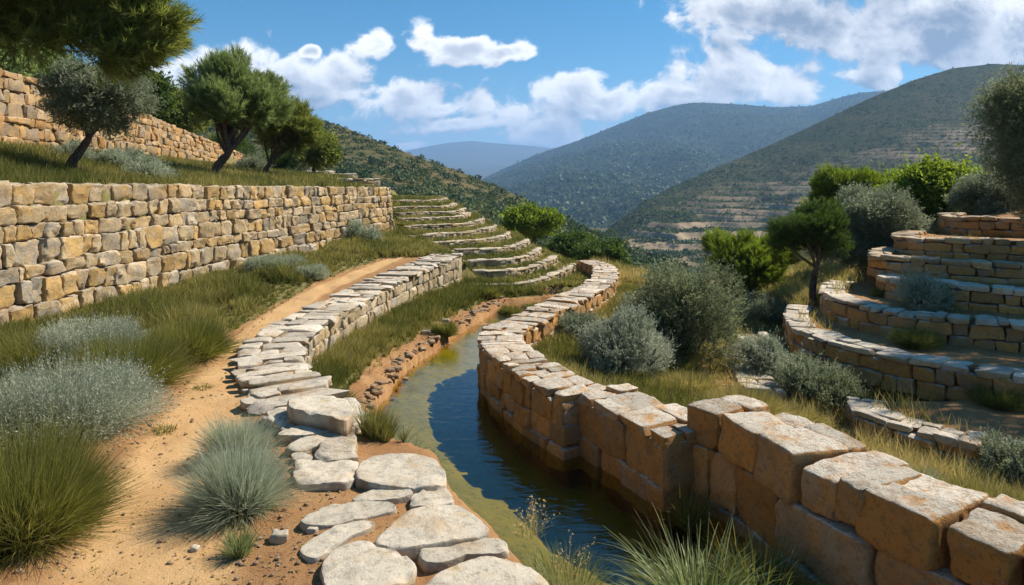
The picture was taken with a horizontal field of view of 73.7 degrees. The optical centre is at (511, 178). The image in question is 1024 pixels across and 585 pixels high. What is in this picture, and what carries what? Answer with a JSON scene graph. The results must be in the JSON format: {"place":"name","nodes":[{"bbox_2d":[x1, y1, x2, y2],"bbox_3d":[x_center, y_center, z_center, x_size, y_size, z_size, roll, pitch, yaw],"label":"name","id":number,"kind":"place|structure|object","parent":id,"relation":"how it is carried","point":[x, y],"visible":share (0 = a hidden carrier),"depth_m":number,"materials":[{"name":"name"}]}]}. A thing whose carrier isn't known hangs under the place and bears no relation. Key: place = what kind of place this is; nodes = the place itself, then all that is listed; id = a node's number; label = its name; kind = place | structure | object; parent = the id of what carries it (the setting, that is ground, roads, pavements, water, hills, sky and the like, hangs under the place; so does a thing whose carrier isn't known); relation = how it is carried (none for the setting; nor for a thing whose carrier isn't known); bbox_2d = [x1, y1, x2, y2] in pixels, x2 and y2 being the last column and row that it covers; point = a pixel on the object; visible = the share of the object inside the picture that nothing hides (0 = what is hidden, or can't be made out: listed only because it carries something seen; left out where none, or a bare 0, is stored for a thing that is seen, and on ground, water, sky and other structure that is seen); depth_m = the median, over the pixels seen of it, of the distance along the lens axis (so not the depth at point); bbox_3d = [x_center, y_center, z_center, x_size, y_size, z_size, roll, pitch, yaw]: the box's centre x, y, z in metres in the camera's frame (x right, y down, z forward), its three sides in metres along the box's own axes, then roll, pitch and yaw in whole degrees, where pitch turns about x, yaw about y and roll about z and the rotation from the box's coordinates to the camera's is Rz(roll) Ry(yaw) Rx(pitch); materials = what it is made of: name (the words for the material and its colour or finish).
{"place":"outdoors","nodes":[
{"label":"outdoors","id":0,"kind":"place"},
{"bbox_2d":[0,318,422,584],"bbox_3d":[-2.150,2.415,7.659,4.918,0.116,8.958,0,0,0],"label":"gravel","id":1,"kind":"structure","parent":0,"point":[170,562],"depth_m":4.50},
{"bbox_2d":[48,255,405,584],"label":"path","id":2,"kind":"structure","parent":0,"point":[146,546],"depth_m":5.02,"materials":[{"name":"soil"}]},
{"bbox_2d":[177,409,292,474],"bbox_3d":[-2.378,2.286,5.907,0.997,0.608,0.992,0,0,40],"label":"grass tuft","id":3,"kind":"object","parent":2,"relation":"on","point":[245,431],"visible":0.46,"depth_m":5.88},
{"bbox_2d":[155,425,324,543],"bbox_3d":[-1.978,2.253,5.038,1.236,0.784,1.216,0,0,0],"label":"grass tuft","id":4,"kind":"object","parent":2,"relation":"on","point":[241,487],"visible":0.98,"depth_m":4.90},
{"bbox_2d":[213,518,266,559],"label":"grass tuft","id":5,"kind":"object","parent":2,"relation":"on","point":[233,550],"visible":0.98,"depth_m":4.39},
{"bbox_2d":[200,120,653,257],"bbox_3d":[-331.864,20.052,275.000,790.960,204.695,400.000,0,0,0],"label":"hill","id":6,"kind":"structure","parent":0,"point":[367,152],"depth_m":247.41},
{"bbox_2d":[196,116,694,278],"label":"hill scrub","id":7,"kind":"object","parent":6,"relation":"on","point":[489,209],"visible":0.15,"depth_m":210.37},
{"bbox_2d":[405,141,551,179],"bbox_3d":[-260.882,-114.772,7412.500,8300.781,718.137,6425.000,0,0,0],"label":"mountain","id":8,"kind":"structure","parent":0,"point":[482,159],"depth_m":7513.86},
{"bbox_2d":[0,123,1023,584],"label":"ground","id":9,"kind":"structure","parent":0,"point":[496,479],"depth_m":8.57,"materials":[{"name":"soil"}]},
{"bbox_2d":[0,38,82,80],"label":"tree","id":10,"kind":"object","parent":9,"relation":"on","point":[18,68],"visible":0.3,"depth_m":21.36,"materials":[{"name":"green plant"}]},
{"bbox_2d":[0,322,110,380],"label":"grass tuft","id":11,"kind":"object","parent":9,"relation":"on","point":[18,354],"visible":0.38,"depth_m":8.16,"materials":[{"name":"green plant"}]},
{"bbox_2d":[0,400,153,582],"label":"grass tuft","id":12,"kind":"object","parent":9,"relation":"on","point":[45,499],"visible":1,"depth_m":4.57,"materials":[{"name":"green plant"}]},
{"bbox_2d":[0,346,183,451],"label":"bush","id":13,"kind":"object","parent":9,"relation":"on","point":[116,398],"visible":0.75,"depth_m":6.38,"materials":[{"name":"green plant"}]},
{"bbox_2d":[24,310,160,376],"bbox_3d":[-5.415,2.149,8.839,1.779,0.907,1.701,0,0,0],"label":"bush","id":14,"kind":"object","parent":9,"relation":"on","point":[66,330],"visible":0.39,"depth_m":8.65,"materials":[{"name":"green plant"}]},
{"bbox_2d":[22,53,168,170],"bbox_3d":[-8.660,-1.407,14.505,2.476,2.927,2.391,0,0,0],"label":"olive tree","id":15,"kind":"object","parent":9,"relation":"on","point":[78,100],"visible":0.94,"depth_m":13.94,"materials":[{"name":"green plant"}]},
{"bbox_2d":[0,0,206,91],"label":"pine tree","id":16,"kind":"object","parent":9,"relation":"on","point":[121,39],"visible":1,"depth_m":10.37,"materials":[{"name":"green plant"}]},
{"bbox_2d":[86,143,142,166],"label":"shrub","id":17,"kind":"object","parent":9,"relation":"on","point":[117,156],"visible":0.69,"depth_m":16.76,"materials":[{"name":"green plant"}]},
{"bbox_2d":[0,68,250,162],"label":"stone wall","id":18,"kind":"structure","parent":9,"relation":"on","point":[21,115],"depth_m":19.71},
{"bbox_2d":[87,58,180,121],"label":"tree","id":19,"kind":"object","parent":9,"relation":"on","point":[162,90],"visible":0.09,"depth_m":30.35,"materials":[{"name":"green plant"}]},
{"bbox_2d":[55,324,213,396],"bbox_3d":[-4.420,2.163,7.945,1.907,0.954,1.838,0,0,0],"label":"grass tuft","id":20,"kind":"object","parent":9,"relation":"on","point":[163,358],"visible":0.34,"depth_m":7.92,"materials":[{"name":"green plant"}]},
{"bbox_2d":[120,153,182,181],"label":"shrub","id":21,"kind":"object","parent":9,"relation":"on","point":[150,165],"visible":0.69,"depth_m":15.83,"materials":[{"name":"green plant"}]},
{"bbox_2d":[154,77,214,138],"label":"tree","id":22,"kind":"object","parent":9,"relation":"on","point":[183,120],"visible":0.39,"depth_m":34.99,"materials":[{"name":"green plant"}]},
{"bbox_2d":[129,309,251,367],"bbox_3d":[-4.424,2.116,9.231,1.827,0.623,1.716,0,0,0],"label":"grass tuft","id":23,"kind":"object","parent":9,"relation":"on","point":[209,340],"visible":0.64,"depth_m":9.13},
{"bbox_2d":[0,180,394,326],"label":"stone wall","id":24,"kind":"structure","parent":9,"relation":"on","point":[43,288],"depth_m":13.91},
{"bbox_2d":[0,229,411,470],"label":"grass","id":25,"kind":"structure","parent":9,"relation":"on","point":[197,293],"depth_m":12.45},
{"bbox_2d":[0,138,415,214],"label":"field grass","id":26,"kind":"structure","parent":9,"relation":"on","point":[37,163],"depth_m":15.80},
{"bbox_2d":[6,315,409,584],"bbox_3d":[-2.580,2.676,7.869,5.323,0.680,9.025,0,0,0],"label":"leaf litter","id":27,"kind":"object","parent":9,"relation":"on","point":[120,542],"visible":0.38,"depth_m":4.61,"materials":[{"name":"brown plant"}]},
{"bbox_2d":[177,43,296,173],"bbox_3d":[-8.341,-2.061,20.477,3.433,4.352,3.284,0,0,24],"label":"pine tree","id":28,"kind":"object","parent":9,"relation":"on","point":[229,95],"visible":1,"depth_m":19.97,"materials":[{"name":"green plant"}]},
{"bbox_2d":[232,148,275,170],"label":"shrub","id":29,"kind":"object","parent":9,"relation":"on","point":[254,161],"visible":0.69,"depth_m":26.65,"materials":[{"name":"green plant"}]},
{"bbox_2d":[240,252,278,271],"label":"bush","id":30,"kind":"object","parent":9,"relation":"on","point":[251,262],"visible":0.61,"depth_m":16.27,"materials":[{"name":"green plant"}]},
{"bbox_2d":[257,150,306,171],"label":"shrub","id":31,"kind":"object","parent":9,"relation":"on","point":[281,161],"visible":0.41,"depth_m":33.64,"materials":[{"name":"green plant"}]},
{"bbox_2d":[250,94,329,173],"bbox_3d":[-8.258,-1.543,25.050,3.017,3.318,2.480,0,0,-29],"label":"pine tree","id":32,"kind":"object","parent":9,"relation":"on","point":[298,132],"visible":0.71,"depth_m":24.77,"materials":[{"name":"green plant"}]},
{"bbox_2d":[284,433,343,456],"bbox_3d":[-1.754,2.403,6.061,0.518,0.174,0.289,0,0,-23],"label":"flagstone","id":33,"kind":"object","parent":9,"relation":"on","point":[308,444],"visible":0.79,"depth_m":6.01,"materials":[{"name":"stone"}]},
{"bbox_2d":[296,263,333,279],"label":"bush","id":34,"kind":"object","parent":9,"relation":"on","point":[319,271],"visible":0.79,"depth_m":15.58,"materials":[{"name":"green plant"}]},
{"bbox_2d":[289,119,344,171],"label":"round tree","id":35,"kind":"object","parent":9,"relation":"on","point":[318,157],"visible":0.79,"depth_m":33.45,"materials":[{"name":"green plant"}]},
{"bbox_2d":[292,459,358,491],"bbox_3d":[-1.503,2.410,5.449,0.577,0.200,0.466,0,0,0],"label":"flagstone","id":36,"kind":"object","parent":9,"relation":"on","point":[336,476],"visible":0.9,"depth_m":5.37,"materials":[{"name":"stone"}]},
{"bbox_2d":[314,446,358,462],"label":"flagstone","id":37,"kind":"object","parent":9,"relation":"on","point":[332,456],"visible":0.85,"depth_m":5.68,"materials":[{"name":"stone"}]},
{"bbox_2d":[299,520,374,563],"bbox_3d":[-1.161,2.435,4.525,0.232,0.172,0.564,0,0,35],"label":"flagstone","id":38,"kind":"object","parent":9,"relation":"on","point":[324,544],"visible":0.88,"depth_m":4.47,"materials":[{"name":"stone"}]},
{"bbox_2d":[318,416,358,453],"bbox_3d":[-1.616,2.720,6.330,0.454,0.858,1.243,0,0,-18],"label":"stone","id":39,"kind":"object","parent":9,"relation":"on","point":[349,442],"depth_m":5.93,"materials":[{"name":"stone"}]},
{"bbox_2d":[230,253,462,442],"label":"stone wall","id":40,"kind":"structure","parent":9,"relation":"on","point":[273,363],"depth_m":10.55,"materials":[{"name":"stone"}]},
{"bbox_2d":[277,425,329,444],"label":"flagstone","id":41,"kind":"object","parent":40,"relation":"on","point":[300,431],"visible":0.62,"depth_m":6.24,"materials":[{"name":"stone"}]},
{"bbox_2d":[287,395,353,435],"bbox_3d":[-1.789,2.329,6.609,0.923,0.322,0.517,0,0,29],"label":"flagstone","id":42,"kind":"object","parent":40,"relation":"on","point":[331,414],"visible":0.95,"depth_m":6.43,"materials":[{"name":"stone"}]},
{"bbox_2d":[300,501,396,531],"bbox_3d":[-1.160,2.429,4.842,0.670,0.174,0.290,0,0,-27],"label":"flagstone","id":43,"kind":"object","parent":9,"relation":"on","point":[329,516],"visible":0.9,"depth_m":4.81,"materials":[{"name":"stone"}]},
{"bbox_2d":[319,541,416,584],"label":"flagstone","id":44,"kind":"object","parent":9,"relation":"on","point":[361,563],"visible":1,"depth_m":4.10,"materials":[{"name":"stone"}]},
{"bbox_2d":[352,489,412,503],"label":"flagstone","id":45,"kind":"object","parent":9,"relation":"on","point":[402,496],"visible":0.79,"depth_m":5.08,"materials":[{"name":"stone"}]},
{"bbox_2d":[354,453,446,494],"bbox_3d":[-0.879,2.420,5.482,0.751,0.218,0.638,0,0,0],"label":"flagstone","id":46,"kind":"object","parent":9,"relation":"on","point":[415,473],"visible":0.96,"depth_m":5.38,"materials":[{"name":"stone"}]},
{"bbox_2d":[309,252,547,442],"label":"bank grass","id":47,"kind":"structure","parent":9,"relation":"on","point":[341,362],"depth_m":12.76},
{"bbox_2d":[375,504,488,559],"bbox_3d":[-0.559,2.417,4.593,0.743,0.216,0.502,0,0,-19],"label":"flagstone","id":48,"kind":"object","parent":9,"relation":"on","point":[411,533],"visible":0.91,"depth_m":4.51,"materials":[{"name":"stone"}]},
{"bbox_2d":[410,488,453,509],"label":"flagstone","id":49,"kind":"object","parent":9,"relation":"on","point":[423,497],"visible":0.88,"depth_m":5.01,"materials":[{"name":"stone"}]},
{"bbox_2d":[354,296,517,412],"bbox_3d":[-1.179,3.260,12.351,1.887,0.421,11.444,0,0,4],"label":"bank rubble","id":50,"kind":"object","parent":9,"relation":"on","point":[375,389],"visible":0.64,"depth_m":11.75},
{"bbox_2d":[425,317,461,337],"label":"bush","id":51,"kind":"object","parent":9,"relation":"on","point":[448,329],"visible":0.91,"depth_m":13.79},
{"bbox_2d":[403,218,485,229],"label":"terrace wall","id":52,"kind":"structure","parent":9,"relation":"on","point":[459,225],"depth_m":25.51,"materials":[{"name":"stone"}]},
{"bbox_2d":[313,175,591,294],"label":"terrace grass","id":53,"kind":"structure","parent":9,"relation":"on","point":[398,244],"depth_m":21.88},
{"bbox_2d":[409,225,496,238],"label":"terrace wall","id":54,"kind":"structure","parent":9,"relation":"on","point":[465,233],"depth_m":24.28,"materials":[{"name":"stone"}]},
{"bbox_2d":[417,538,509,573],"bbox_3d":[-0.316,2.430,4.367,0.585,0.172,0.263,0,0,-19],"label":"flagstone","id":55,"kind":"object","parent":9,"relation":"on","point":[431,560],"visible":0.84,"depth_m":4.30,"materials":[{"name":"stone"}]},
{"bbox_2d":[432,231,510,246],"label":"terrace wall","id":56,"kind":"structure","parent":9,"relation":"on","point":[507,235],"depth_m":23.43,"materials":[{"name":"stone"}]},
{"bbox_2d":[426,556,548,584],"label":"flagstone","id":57,"kind":"object","parent":9,"relation":"on","point":[487,570],"visible":1,"depth_m":3.97,"materials":[{"name":"stone"}]},
{"bbox_2d":[451,239,529,255],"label":"terrace wall","id":58,"kind":"structure","parent":9,"relation":"on","point":[514,246],"depth_m":22.27,"materials":[{"name":"stone"}]},
{"bbox_2d":[463,247,541,267],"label":"terrace wall","id":59,"kind":"structure","parent":9,"relation":"on","point":[498,262],"depth_m":21.02,"materials":[{"name":"stone"}]},
{"bbox_2d":[472,255,557,277],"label":"terrace wall","id":60,"kind":"structure","parent":9,"relation":"on","point":[544,264],"depth_m":20.42,"materials":[{"name":"stone"}]},
{"bbox_2d":[466,263,575,286],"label":"terrace wall","id":61,"kind":"structure","parent":9,"relation":"on","point":[569,269],"depth_m":20.57,"materials":[{"name":"stone"}]},
{"bbox_2d":[497,191,566,244],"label":"leafy tree","id":62,"kind":"object","parent":9,"relation":"on","point":[532,223],"visible":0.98,"depth_m":43.20,"materials":[{"name":"green plant"}]},
{"bbox_2d":[511,495,559,539],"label":"flowering weed","id":63,"kind":"object","parent":9,"relation":"on","point":[529,526],"visible":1,"depth_m":5.28,"materials":[{"name":"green plant"}]},
{"bbox_2d":[477,260,618,488],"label":"stone wall","id":64,"kind":"structure","parent":9,"relation":"on","point":[528,396],"depth_m":9.40,"materials":[{"name":"stone"}]},
{"bbox_2d":[520,529,614,584],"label":"grass tuft","id":65,"kind":"object","parent":9,"relation":"on","point":[579,565],"visible":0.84,"depth_m":5.15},
{"bbox_2d":[545,300,601,340],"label":"shrub","id":66,"kind":"object","parent":9,"relation":"on","point":[570,319],"visible":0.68,"depth_m":13.29,"materials":[{"name":"green plant"}]},
{"bbox_2d":[541,220,607,258],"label":"leafy tree","id":67,"kind":"object","parent":9,"relation":"on","point":[562,240],"visible":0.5,"depth_m":41.21,"materials":[{"name":"green plant"}]},
{"bbox_2d":[564,229,645,268],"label":"shrub","id":68,"kind":"object","parent":9,"relation":"on","point":[613,249],"visible":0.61,"depth_m":37.19,"materials":[{"name":"green plant"}]},
{"bbox_2d":[567,294,679,377],"bbox_3d":[1.887,2.756,11.605,1.841,1.516,1.849,0,0,21],"label":"shrub","id":69,"kind":"object","parent":9,"relation":"on","point":[631,340],"visible":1,"depth_m":11.34,"materials":[{"name":"green plant"}]},
{"bbox_2d":[577,383,700,547],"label":"stone wall","id":70,"kind":"structure","parent":9,"relation":"on","point":[636,449],"depth_m":7.35,"materials":[{"name":"stone"}]},
{"bbox_2d":[610,278,705,355],"bbox_3d":[2.877,2.806,13.295,1.981,1.631,2.321,0,0,0],"label":"shrub","id":71,"kind":"object","parent":9,"relation":"on","point":[670,334],"visible":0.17,"depth_m":12.96,"materials":[{"name":"green plant"}]},
{"bbox_2d":[658,368,726,396],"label":"grass tuft","id":72,"kind":"object","parent":9,"relation":"on","point":[697,382],"visible":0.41,"depth_m":10.94,"materials":[{"name":"green plant"}]},
{"bbox_2d":[629,248,764,369],"bbox_3d":[3.286,2.503,13.105,2.483,2.457,2.511,0,0,-17],"label":"shrub","id":73,"kind":"object","parent":9,"relation":"on","point":[690,298],"visible":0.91,"depth_m":12.59,"materials":[{"name":"green plant"}]},
{"bbox_2d":[584,503,810,584],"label":"reed clump","id":74,"kind":"object","parent":9,"relation":"on","point":[657,578],"visible":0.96,"depth_m":5.30,"materials":[{"name":"green plant"}]},
{"bbox_2d":[686,380,808,417],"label":"grass tuft","id":75,"kind":"object","parent":9,"relation":"on","point":[774,406],"visible":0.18,"depth_m":10.02,"materials":[{"name":"green plant"}]},
{"bbox_2d":[699,224,803,300],"bbox_3d":[6.816,2.647,19.543,3.085,2.819,2.627,0,0,-43],"label":"leafy tree","id":76,"kind":"object","parent":9,"relation":"on","point":[758,263],"visible":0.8,"depth_m":19.03,"materials":[{"name":"green plant"}]},
{"bbox_2d":[722,325,795,378],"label":"shrub","id":77,"kind":"object","parent":9,"relation":"on","point":[764,351],"visible":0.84,"depth_m":12.60,"materials":[{"name":"green plant"}]},
{"bbox_2d":[732,331,786,400],"bbox_3d":[4.837,3.636,13.656,0.878,0.309,4.817,0,0,18],"label":"stone edging","id":78,"kind":"object","parent":9,"relation":"on","point":[778,389],"visible":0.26,"depth_m":11.85,"materials":[{"name":"stone"}]},
{"bbox_2d":[729,283,795,324],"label":"shrub","id":79,"kind":"object","parent":9,"relation":"on","point":[763,306],"visible":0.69,"depth_m":17.73,"materials":[{"name":"green plant"}]},
{"bbox_2d":[534,256,1023,500],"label":"meadow grass","id":80,"kind":"structure","parent":9,"relation":"on","point":[794,286],"depth_m":11.53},
{"bbox_2d":[761,196,855,306],"bbox_3d":[7.554,2.011,17.509,2.368,3.328,1.869,0,0,0],"label":"leafy tree","id":81,"kind":"object","parent":9,"relation":"on","point":[816,227],"visible":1,"depth_m":17.21,"materials":[{"name":"green plant"}]},
{"bbox_2d":[766,341,852,405],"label":"shrub","id":82,"kind":"object","parent":9,"relation":"on","point":[800,372],"visible":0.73,"depth_m":11.46,"materials":[{"name":"green plant"}]},
{"bbox_2d":[779,396,839,429],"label":"grass tuft","id":83,"kind":"object","parent":9,"relation":"on","point":[810,414],"visible":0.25,"depth_m":10.03,"materials":[{"name":"green plant"}]},
{"bbox_2d":[807,361,872,422],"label":"shrub","id":84,"kind":"object","parent":9,"relation":"on","point":[836,390],"visible":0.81,"depth_m":10.94,"materials":[{"name":"green plant"}]},
{"bbox_2d":[798,161,887,264],"bbox_3d":[12.191,1.231,25.118,2.905,3.872,2.671,0,0,0],"label":"leafy tree","id":85,"kind":"object","parent":9,"relation":"on","point":[824,185],"visible":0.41,"depth_m":24.81,"materials":[{"name":"green plant"}]},
{"bbox_2d":[687,395,1023,584],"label":"stone wall","id":86,"kind":"structure","parent":9,"relation":"on","point":[849,510],"depth_m":5.42,"materials":[{"name":"stone"}]},
{"bbox_2d":[802,175,939,276],"bbox_3d":[9.935,1.671,19.071,3.697,3.588,2.902,0,0,0],"label":"olive tree","id":87,"kind":"object","parent":9,"relation":"on","point":[874,222],"visible":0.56,"depth_m":18.31,"materials":[{"name":"green plant"}]},
{"bbox_2d":[782,304,1023,401],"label":"terrace wall","id":88,"kind":"structure","parent":9,"relation":"on","point":[932,377],"depth_m":11.50,"materials":[{"name":"stone"}]},
{"bbox_2d":[882,325,949,352],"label":"grass tuft","id":89,"kind":"object","parent":9,"relation":"on","point":[912,339],"visible":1,"depth_m":12.16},
{"bbox_2d":[818,280,1023,352],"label":"terrace wall","id":90,"kind":"structure","parent":9,"relation":"on","point":[845,309],"depth_m":12.70,"materials":[{"name":"stone"}]},
{"bbox_2d":[890,263,963,311],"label":"shrub","id":91,"kind":"object","parent":9,"relation":"on","point":[925,290],"visible":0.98,"depth_m":13.50,"materials":[{"name":"green plant"}]},
{"bbox_2d":[871,142,993,231],"bbox_3d":[13.808,1.320,22.044,4.621,4.978,3.511,0,0,-29],"label":"leafy tree","id":92,"kind":"object","parent":9,"relation":"on","point":[931,183],"visible":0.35,"depth_m":21.21,"materials":[{"name":"green plant"}]},
{"bbox_2d":[844,396,1022,477],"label":"terrace wall","id":93,"kind":"structure","parent":9,"relation":"on","point":[894,422],"depth_m":9.34,"materials":[{"name":"stone"}]},
{"bbox_2d":[866,246,1023,288],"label":"terrace wall","id":94,"kind":"structure","parent":9,"relation":"on","point":[884,260],"depth_m":14.66,"materials":[{"name":"stone"}]},
{"bbox_2d":[876,269,1023,314],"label":"terrace wall","id":95,"kind":"structure","parent":9,"relation":"on","point":[997,298],"depth_m":13.43,"materials":[{"name":"stone"}]},
{"bbox_2d":[891,230,1023,260],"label":"terrace wall","id":96,"kind":"structure","parent":9,"relation":"on","point":[911,242],"depth_m":15.52,"materials":[{"name":"stone"}]},
{"bbox_2d":[937,212,1023,236],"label":"terrace wall","id":97,"kind":"structure","parent":9,"relation":"on","point":[958,223],"depth_m":16.95,"materials":[{"name":"stone"}]},
{"bbox_2d":[942,162,1023,214],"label":"olive tree","id":98,"kind":"object","parent":9,"relation":"on","point":[978,194],"visible":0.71,"depth_m":19.36,"materials":[{"name":"green plant"}]},
{"bbox_2d":[958,53,1023,236],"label":"olive tree","id":99,"kind":"object","parent":9,"relation":"on","point":[1003,106],"visible":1,"depth_m":14.85,"materials":[{"name":"green plant"}]},
{"bbox_2d":[959,377,1023,413],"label":"grass tuft","id":100,"kind":"object","parent":9,"relation":"on","point":[991,399],"visible":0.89,"depth_m":10.22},
{"bbox_2d":[961,421,1023,492],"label":"shrub","id":101,"kind":"object","parent":9,"relation":"on","point":[1014,460],"visible":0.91,"depth_m":8.40,"materials":[{"name":"green plant"}]},
{"bbox_2d":[62,0,1023,151],"label":"sky","id":102,"kind":"structure","parent":0,"point":[405,74],"materials":[{"name":"blue"}]},
{"bbox_2d":[532,281,730,406],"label":"green meadow grass","id":103,"kind":"structure","parent":0,"point":[556,349],"depth_m":11.30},
{"bbox_2d":[484,91,885,226],"bbox_3d":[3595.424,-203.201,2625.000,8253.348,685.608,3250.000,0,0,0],"label":"back mountain","id":104,"kind":"structure","parent":0,"point":[697,129],"depth_m":2572.51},
{"bbox_2d":[481,90,884,227],"bbox_3d":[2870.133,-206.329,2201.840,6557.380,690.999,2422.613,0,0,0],"label":"back mountain scrub","id":105,"kind":"object","parent":104,"relation":"on","point":[577,214],"visible":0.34,"depth_m":1962.03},
{"bbox_2d":[606,64,1023,268],"bbox_3d":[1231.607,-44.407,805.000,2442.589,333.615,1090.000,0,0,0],"label":"terraced hill","id":106,"kind":"structure","parent":0,"point":[893,131],"depth_m":714.03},
{"bbox_2d":[603,63,1023,276],"bbox_3d":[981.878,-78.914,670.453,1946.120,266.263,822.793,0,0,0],"label":"terraced hill scrub","id":107,"kind":"object","parent":106,"relation":"on","point":[624,233],"visible":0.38,"depth_m":636.94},
{"label":"water","id":108,"kind":"structure","parent":0,"visible":0},
{"bbox_2d":[660,480,721,533],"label":"reed clump","id":109,"kind":"object","parent":108,"relation":"on","point":[694,519],"visible":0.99,"depth_m":6.53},
{"bbox_2d":[675,512,830,584],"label":"reed clump","id":110,"kind":"object","parent":108,"relation":"in","point":[780,569],"visible":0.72,"depth_m":5.46,"materials":[{"name":"green plant"}]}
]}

